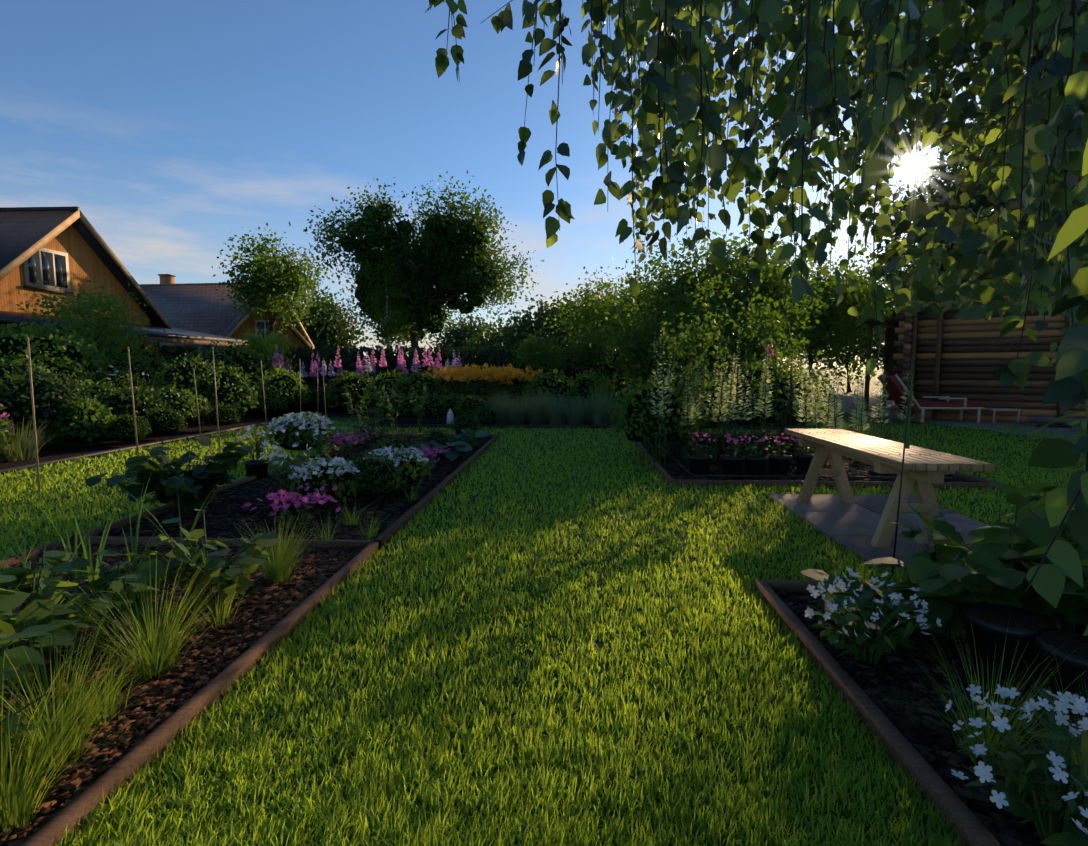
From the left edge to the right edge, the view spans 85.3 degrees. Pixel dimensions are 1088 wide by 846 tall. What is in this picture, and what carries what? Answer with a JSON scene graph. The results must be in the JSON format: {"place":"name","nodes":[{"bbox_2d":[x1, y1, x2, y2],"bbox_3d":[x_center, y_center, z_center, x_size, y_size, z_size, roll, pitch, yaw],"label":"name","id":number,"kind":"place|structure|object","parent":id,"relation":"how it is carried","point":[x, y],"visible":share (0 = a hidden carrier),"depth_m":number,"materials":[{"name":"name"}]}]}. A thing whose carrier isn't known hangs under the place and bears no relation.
{"place":"outdoors","nodes":[
{"label":"outdoors","id":0,"kind":"place"},
{"bbox_2d":[0,224,150,352],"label":"chalet walls","id":1,"kind":"structure","parent":0,"point":[86,263],"depth_m":20.66,"materials":[{"name":"orange wood"}]},
{"bbox_2d":[23,248,70,291],"bbox_3d":[-16.447,-5.103,19.534,0.070,1.310,1.660,0,5,3],"label":"window frame","id":2,"kind":"object","parent":1,"relation":"in","point":[26,274],"visible":0.43,"depth_m":19.55,"materials":[{"name":"white wood"}]},
{"bbox_2d":[28,250,67,287],"bbox_3d":[-16.429,-5.103,19.533,0.045,1.080,1.430,0,5,3],"label":"window glass","id":3,"kind":"object","parent":2,"relation":"in","point":[34,268],"visible":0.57,"depth_m":19.54,"materials":[{"name":"black glass"}]},
{"bbox_2d":[0,206,247,342],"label":"roof","id":4,"kind":"structure","parent":1,"relation":"on","point":[22,229],"depth_m":20.05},
{"bbox_2d":[0,209,171,328],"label":"chalet barge boards","id":5,"kind":"object","parent":4,"relation":"attached to","point":[15,263],"visible":0.87,"depth_m":20.00,"materials":[{"name":"beige wood"}]},
{"bbox_2d":[22,285,247,361],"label":"chalet trim","id":6,"kind":"structure","parent":1,"relation":"attached to","point":[175,340],"depth_m":20.47,"materials":[{"name":"wood"}]},
{"bbox_2d":[139,283,310,347],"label":"roof","id":7,"kind":"structure","parent":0,"point":[186,306],"depth_m":36.91,"materials":[{"name":"grey tile"}]},
{"bbox_2d":[159,275,292,352],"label":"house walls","id":8,"kind":"structure","parent":0,"point":[166,279],"depth_m":39.11,"materials":[{"name":"brown wood"}]},
{"bbox_2d":[223,304,307,352],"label":"wing walls","id":9,"kind":"structure","parent":0,"point":[248,323],"depth_m":31.96,"materials":[{"name":"brown wood"}]},
{"bbox_2d":[210,296,309,354],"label":"roof","id":10,"kind":"structure","parent":9,"relation":"on","point":[236,320],"depth_m":32.85,"materials":[{"name":"brown wood"}]},
{"bbox_2d":[220,299,313,349],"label":"house barge boards","id":11,"kind":"object","parent":10,"relation":"attached to","point":[241,322],"visible":0.12,"depth_m":31.61,"materials":[{"name":"wood"}]},
{"bbox_2d":[286,300,314,348],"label":"house barge boards","id":12,"kind":"object","parent":10,"relation":"attached to","point":[307,336],"visible":0.02,"depth_m":41.09,"materials":[{"name":"beige wood"}]},
{"bbox_2d":[255,320,273,341],"bbox_3d":[-15.155,-4.994,32.047,0.960,1.160,0.070,-4,7,-35],"label":"window frame","id":13,"kind":"object","parent":9,"relation":"in","point":[256,328],"visible":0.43,"depth_m":31.85,"materials":[{"name":"white wood"}]},
{"bbox_2d":[257,322,270,338],"bbox_3d":[-15.145,-4.993,32.033,0.730,0.930,0.045,-4,7,-35],"label":"window glass","id":14,"kind":"object","parent":13,"relation":"in","point":[261,327],"visible":0.25,"depth_m":31.94,"materials":[{"name":"glass"}]},
{"bbox_2d":[305,315,348,347],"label":"tree","id":15,"kind":"object","parent":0,"point":[314,336],"visible":0.08,"depth_m":58.28,"materials":[{"name":"green plant"}]},
{"bbox_2d":[325,422,487,468],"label":"flowering plants","id":16,"kind":"object","parent":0,"point":[462,445],"visible":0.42,"depth_m":8.55,"materials":[{"name":"plant"}]},
{"bbox_2d":[452,334,471,349],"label":"tree","id":17,"kind":"object","parent":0,"point":[459,337],"depth_m":67.86,"materials":[{"name":"green plant"}]},
{"bbox_2d":[0,0,1026,368],"label":"sky","id":18,"kind":"structure","parent":0,"point":[178,129],"materials":[{"name":"blue"}]},
{"bbox_2d":[0,369,1085,845],"bbox_3d":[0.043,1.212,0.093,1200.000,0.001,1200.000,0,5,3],"label":"lawn","id":19,"kind":"structure","parent":0,"point":[874,381],"depth_m":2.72,"materials":[{"name":"green plant"}]},
{"bbox_2d":[16,279,173,372],"bbox_3d":[-11.833,-2.059,15.990,3.692,3.577,4.121,0,5,3],"label":"porch shrub","id":20,"kind":"object","parent":19,"relation":"on","point":[104,337],"depth_m":15.64,"materials":[{"name":"green plant"}]},
{"bbox_2d":[27,337,325,494],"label":"bamboo canes","id":21,"kind":"object","parent":19,"relation":"on","point":[35,434],"visible":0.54,"depth_m":6.78,"materials":[{"name":"brown wood"}]},
{"bbox_2d":[202,223,339,343],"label":"open tree","id":22,"kind":"object","parent":19,"relation":"on","point":[280,283],"depth_m":27.98,"materials":[{"name":"green plant"}]},
{"bbox_2d":[293,288,373,354],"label":"tree","id":23,"kind":"object","parent":19,"relation":"on","point":[336,321],"depth_m":58.81,"materials":[{"name":"green plant"}]},
{"bbox_2d":[360,254,417,353],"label":"young birch tree","id":24,"kind":"object","parent":19,"relation":"on","point":[380,299],"depth_m":24.88,"materials":[{"name":"green plant"}]},
{"bbox_2d":[289,170,544,351],"bbox_3d":[-5.107,-6.179,26.817,10.152,9.770,9.366,0,5,3],"label":"tree","id":25,"kind":"object","parent":19,"relation":"on","point":[498,289],"depth_m":26.09,"materials":[{"name":"green plant"}]},
{"bbox_2d":[339,203,497,340],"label":"tree","id":26,"kind":"object","parent":19,"relation":"on","point":[449,231],"visible":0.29,"depth_m":26.05,"materials":[{"name":"green plant"}]},
{"bbox_2d":[94,343,775,403],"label":"flowering plants","id":27,"kind":"object","parent":19,"relation":"on","point":[326,352],"depth_m":20.08,"materials":[{"name":"plant"}]},
{"bbox_2d":[424,313,501,350],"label":"tree","id":28,"kind":"object","parent":19,"relation":"on","point":[462,328],"visible":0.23,"depth_m":67.97,"materials":[{"name":"green plant"}]},
{"bbox_2d":[0,405,964,844],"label":"soil","id":29,"kind":"structure","parent":19,"relation":"on","point":[48,451],"depth_m":10.92,"materials":[{"name":"brown soil"}]},
{"bbox_2d":[0,543,363,845],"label":"mulch chips","id":30,"kind":"object","parent":29,"relation":"on","point":[205,662],"visible":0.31,"depth_m":2.44,"materials":[{"name":"brown wood"}]},
{"bbox_2d":[0,475,226,609],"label":"leek plants","id":31,"kind":"object","parent":30,"relation":"on","point":[86,554],"visible":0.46,"depth_m":3.22,"materials":[{"name":"green plant"}]},
{"bbox_2d":[220,324,300,373],"bbox_3d":[-8.656,-1.774,18.321,2.173,2.558,2.173,0,5,3],"label":"shrub","id":32,"kind":"object","parent":29,"relation":"on","point":[268,345],"depth_m":17.98,"materials":[{"name":"green plant"}]},
{"bbox_2d":[90,346,457,379],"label":"lilac flowers","id":33,"kind":"object","parent":29,"relation":"on","point":[454,362],"visible":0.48,"depth_m":17.94,"materials":[{"name":"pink plant"}]},
{"bbox_2d":[186,344,461,377],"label":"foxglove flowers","id":34,"kind":"object","parent":33,"relation":"attached to","point":[401,361],"visible":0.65,"depth_m":18.22,"materials":[{"name":"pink plant"}]},
{"bbox_2d":[95,436,492,539],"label":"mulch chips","id":35,"kind":"object","parent":29,"relation":"on","point":[222,505],"visible":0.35,"depth_m":4.89,"materials":[{"name":"brown wood"}]},
{"bbox_2d":[104,404,498,494],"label":"plants","id":36,"kind":"object","parent":29,"relation":"on","point":[378,458],"visible":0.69,"depth_m":8.20,"materials":[{"name":"green plant"}]},
{"bbox_2d":[0,321,707,502],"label":"shrubs","id":37,"kind":"object","parent":29,"relation":"on","point":[56,439],"visible":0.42,"depth_m":8.95,"materials":[{"name":"green plant"}]},
{"bbox_2d":[413,363,557,384],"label":"orange flowers","id":38,"kind":"object","parent":37,"relation":"on","point":[486,373],"visible":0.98,"depth_m":15.27,"materials":[{"name":"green plant"}]},
{"bbox_2d":[0,384,728,461],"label":"ornamental grass","id":39,"kind":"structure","parent":29,"relation":"on","point":[542,412],"depth_m":12.42,"materials":[{"name":"green plant"}]},
{"bbox_2d":[0,338,798,514],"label":"pink flowers","id":40,"kind":"object","parent":29,"relation":"on","point":[290,496],"visible":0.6,"depth_m":4.54,"materials":[{"name":"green plant"}]},
{"bbox_2d":[0,336,813,501],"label":"shrubs","id":41,"kind":"object","parent":29,"relation":"on","point":[124,425],"visible":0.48,"depth_m":9.95,"materials":[{"name":"green plant"}]},
{"bbox_2d":[0,480,1087,834],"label":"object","id":42,"kind":"object","parent":29,"relation":"on","point":[150,658],"visible":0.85,"depth_m":1.86,"materials":[{"name":"green plant"}]},
{"bbox_2d":[502,324,589,380],"bbox_3d":[0.041,-1.667,17.368,2.630,2.521,2.561,0,5,3],"label":"bush","id":43,"kind":"object","parent":29,"relation":"on","point":[539,352],"depth_m":17.10,"materials":[{"name":"green plant"}]},
{"bbox_2d":[559,320,621,376],"bbox_3d":[1.565,-1.850,18.326,2.474,2.705,2.288,0,5,3],"label":"bush","id":44,"kind":"object","parent":29,"relation":"on","point":[587,351],"depth_m":18.12,"materials":[{"name":"green plant"}]},
{"bbox_2d":[236,409,1087,834],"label":"white flowers","id":45,"kind":"object","parent":29,"relation":"on","point":[1064,705],"visible":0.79,"depth_m":1.71,"materials":[{"name":"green plant"}]},
{"bbox_2d":[244,453,1087,717],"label":"plants","id":46,"kind":"object","parent":29,"relation":"on","point":[988,636],"visible":0.54,"depth_m":2.26,"materials":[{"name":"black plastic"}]},
{"bbox_2d":[245,452,1087,658],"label":"flower bed soil","id":47,"kind":"structure","parent":46,"relation":"in","point":[1070,642],"depth_m":2.28,"materials":[{"name":"brown soil"}]},
{"bbox_2d":[641,437,978,481],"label":"mulch chips","id":48,"kind":"object","parent":29,"relation":"on","point":[859,468],"visible":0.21,"depth_m":7.18,"materials":[{"name":"brown wood"}]},
{"bbox_2d":[630,253,741,453],"bbox_3d":[1.895,-0.863,7.785,1.481,2.717,1.497,0,5,3],"label":"slim tree","id":49,"kind":"object","parent":48,"relation":"on","point":[705,335],"depth_m":7.71,"materials":[{"name":"green plant"}]},
{"bbox_2d":[721,234,834,449],"bbox_3d":[3.431,-1.082,8.521,1.609,3.011,1.377,0,5,3],"label":"slim tree","id":50,"kind":"object","parent":48,"relation":"on","point":[781,354],"depth_m":8.41,"materials":[{"name":"green plant"}]},
{"bbox_2d":[650,330,914,429],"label":"white flowers","id":51,"kind":"object","parent":48,"relation":"on","point":[831,421],"visible":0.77,"depth_m":7.67,"materials":[{"name":"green plant"}]},
{"bbox_2d":[773,590,1087,845],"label":"mulch chips","id":52,"kind":"object","parent":29,"relation":"on","point":[932,745],"visible":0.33,"depth_m":2.13,"materials":[{"name":"brown wood"}]},
{"bbox_2d":[446,312,525,357],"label":"tree","id":53,"kind":"object","parent":19,"relation":"on","point":[486,341],"visible":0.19,"depth_m":57.35,"materials":[{"name":"green plant"}]},
{"bbox_2d":[0,405,1001,845],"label":"bed edging","id":54,"kind":"object","parent":19,"relation":"on","point":[902,750],"depth_m":2.46,"materials":[{"name":"brown wood"}]},
{"bbox_2d":[470,280,580,350],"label":"tree","id":55,"kind":"object","parent":19,"relation":"on","point":[524,324],"visible":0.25,"depth_m":45.50,"materials":[{"name":"green plant"}]},
{"bbox_2d":[0,397,1076,767],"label":"irrigation drip lines","id":56,"kind":"object","parent":19,"relation":"on","point":[914,639],"visible":0.4,"depth_m":3.38,"materials":[{"name":"black"}]},
{"bbox_2d":[0,341,1087,838],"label":"flowers","id":57,"kind":"object","parent":19,"relation":"on","point":[888,641],"visible":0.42,"depth_m":9.50,"materials":[{"name":"green plant"}]},
{"bbox_2d":[527,266,624,349],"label":"tree","id":58,"kind":"object","parent":19,"relation":"on","point":[564,310],"depth_m":43.18,"materials":[{"name":"green plant"}]},
{"bbox_2d":[540,266,676,347],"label":"fruit tree","id":59,"kind":"object","parent":19,"relation":"on","point":[590,314],"depth_m":22.77,"materials":[{"name":"green plant"}]},
{"bbox_2d":[580,304,702,397],"bbox_3d":[2.870,-1.774,15.895,3.863,3.298,3.547,0,5,3],"label":"bush","id":60,"kind":"object","parent":19,"relation":"on","point":[634,351],"depth_m":15.38,"materials":[{"name":"green plant"}]},
{"bbox_2d":[578,217,814,376],"bbox_3d":[4.238,-3.307,17.655,6.515,5.733,5.592,0,5,3],"label":"fruit tree","id":61,"kind":"object","parent":19,"relation":"on","point":[664,291],"depth_m":16.83,"materials":[{"name":"green plant"}]},
{"bbox_2d":[630,278,792,386],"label":"fruit tree","id":62,"kind":"object","parent":19,"relation":"on","point":[727,332],"depth_m":14.29,"materials":[{"name":"green plant"}]},
{"bbox_2d":[425,0,1087,768],"bbox_3d":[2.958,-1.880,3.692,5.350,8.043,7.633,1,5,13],"label":"birch branches","id":63,"kind":"object","parent":19,"relation":"on","point":[951,38],"visible":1,"depth_m":1.34,"materials":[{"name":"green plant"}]},
{"bbox_2d":[660,213,857,381],"bbox_3d":[5.720,-2.972,16.537,5.339,5.282,5.404,0,5,3],"label":"fruit tree","id":64,"kind":"object","parent":19,"relation":"on","point":[765,284],"depth_m":15.58,"materials":[{"name":"green plant"}]},
{"bbox_2d":[787,258,894,392],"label":"tall tree","id":65,"kind":"object","parent":19,"relation":"on","point":[853,362],"depth_m":28.49,"materials":[{"name":"green plant"}]},
{"bbox_2d":[767,494,988,570],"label":"paving slab","id":66,"kind":"structure","parent":19,"relation":"on","point":[852,526],"depth_m":4.57,"materials":[{"name":"concrete"}]},
{"bbox_2d":[785,429,993,547],"bbox_3d":[2.471,0.473,4.569,0.512,0.661,2.049,0,5,3],"label":"wooden table","id":67,"kind":"object","parent":66,"relation":"on","point":[924,469],"visible":0.96,"depth_m":3.92,"materials":[{"name":"brown wood"}]},
{"bbox_2d":[0,481,1087,845],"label":"leafy plants","id":68,"kind":"object","parent":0,"point":[990,573],"visible":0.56,"depth_m":2.46,"materials":[{"name":"green plant"}]},
{"bbox_2d":[0,329,1087,845],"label":"plants","id":69,"kind":"object","parent":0,"point":[1046,827],"depth_m":4.89,"materials":[{"name":"green plant"}]},
{"bbox_2d":[892,240,954,316],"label":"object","id":70,"kind":"object","parent":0,"point":[953,244],"depth_m":18.07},
{"bbox_2d":[822,396,1086,441],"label":"gravel path","id":71,"kind":"structure","parent":0,"point":[848,404],"depth_m":13.11,"materials":[{"name":"grey gravel"}]},
{"bbox_2d":[771,241,892,386],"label":"fruit tree","id":72,"kind":"object","parent":71,"relation":"on","point":[843,306],"depth_m":20.64,"materials":[{"name":"green plant"}]},
{"bbox_2d":[848,160,1006,374],"bbox_3d":[11.996,-4.012,17.886,4.698,7.097,4.634,0,5,3],"label":"tree","id":73,"kind":"object","parent":71,"relation":"on","point":[901,209],"depth_m":17.66,"materials":[{"name":"green plant"}]},
{"bbox_2d":[850,85,1017,345],"bbox_3d":[18.228,-7.112,21.625,11.922,12.575,11.155,0,5,3],"label":"tall tree","id":74,"kind":"object","parent":71,"relation":"on","point":[930,169],"visible":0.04,"depth_m":22.57,"materials":[{"name":"green plant"}]},
{"bbox_2d":[881,374,1020,422],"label":"lounger frames","id":75,"kind":"structure","parent":71,"relation":"on","point":[978,409],"depth_m":13.02,"materials":[{"name":"metal"}]},
{"bbox_2d":[878,375,983,411],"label":"lounger cushions","id":76,"kind":"object","parent":75,"relation":"on","point":[894,388],"visible":0.83,"depth_m":13.09,"materials":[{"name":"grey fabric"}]},
{"bbox_2d":[899,146,1011,270],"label":"tree","id":77,"kind":"object","parent":71,"relation":"on","point":[985,199],"depth_m":18.36,"materials":[{"name":"green plant"}]},
{"bbox_2d":[880,103,1066,273],"bbox_3d":[15.889,-5.535,17.378,11.383,10.235,12.102,0,5,3],"label":"tall tree","id":78,"kind":"object","parent":71,"relation":"on","point":[941,166],"depth_m":17.04,"materials":[{"name":"green plant"}]},
{"bbox_2d":[890,199,1086,424],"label":"cabin log walls","id":79,"kind":"structure","parent":71,"relation":"on","point":[976,355],"depth_m":13.43,"materials":[{"name":"brown wood"}]},
{"bbox_2d":[904,210,1025,287],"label":"cabin roof","id":80,"kind":"structure","parent":79,"relation":"on","point":[958,255],"depth_m":13.42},
{"bbox_2d":[1027,415,1086,426],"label":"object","id":81,"kind":"object","parent":71,"relation":"on","point":[1032,420],"visible":0.83,"depth_m":12.09,"materials":[{"name":"brown wood"}]},
{"bbox_2d":[864,302,1069,424],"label":"cabin posts","id":82,"kind":"object","parent":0,"point":[891,322],"visible":0.23,"depth_m":15.66,"materials":[{"name":"wood"}]},
{"bbox_2d":[995,201,1016,211],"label":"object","id":83,"kind":"object","parent":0,"point":[1004,206],"depth_m":16.70,"materials":[{"name":"green plant"}]}
]}

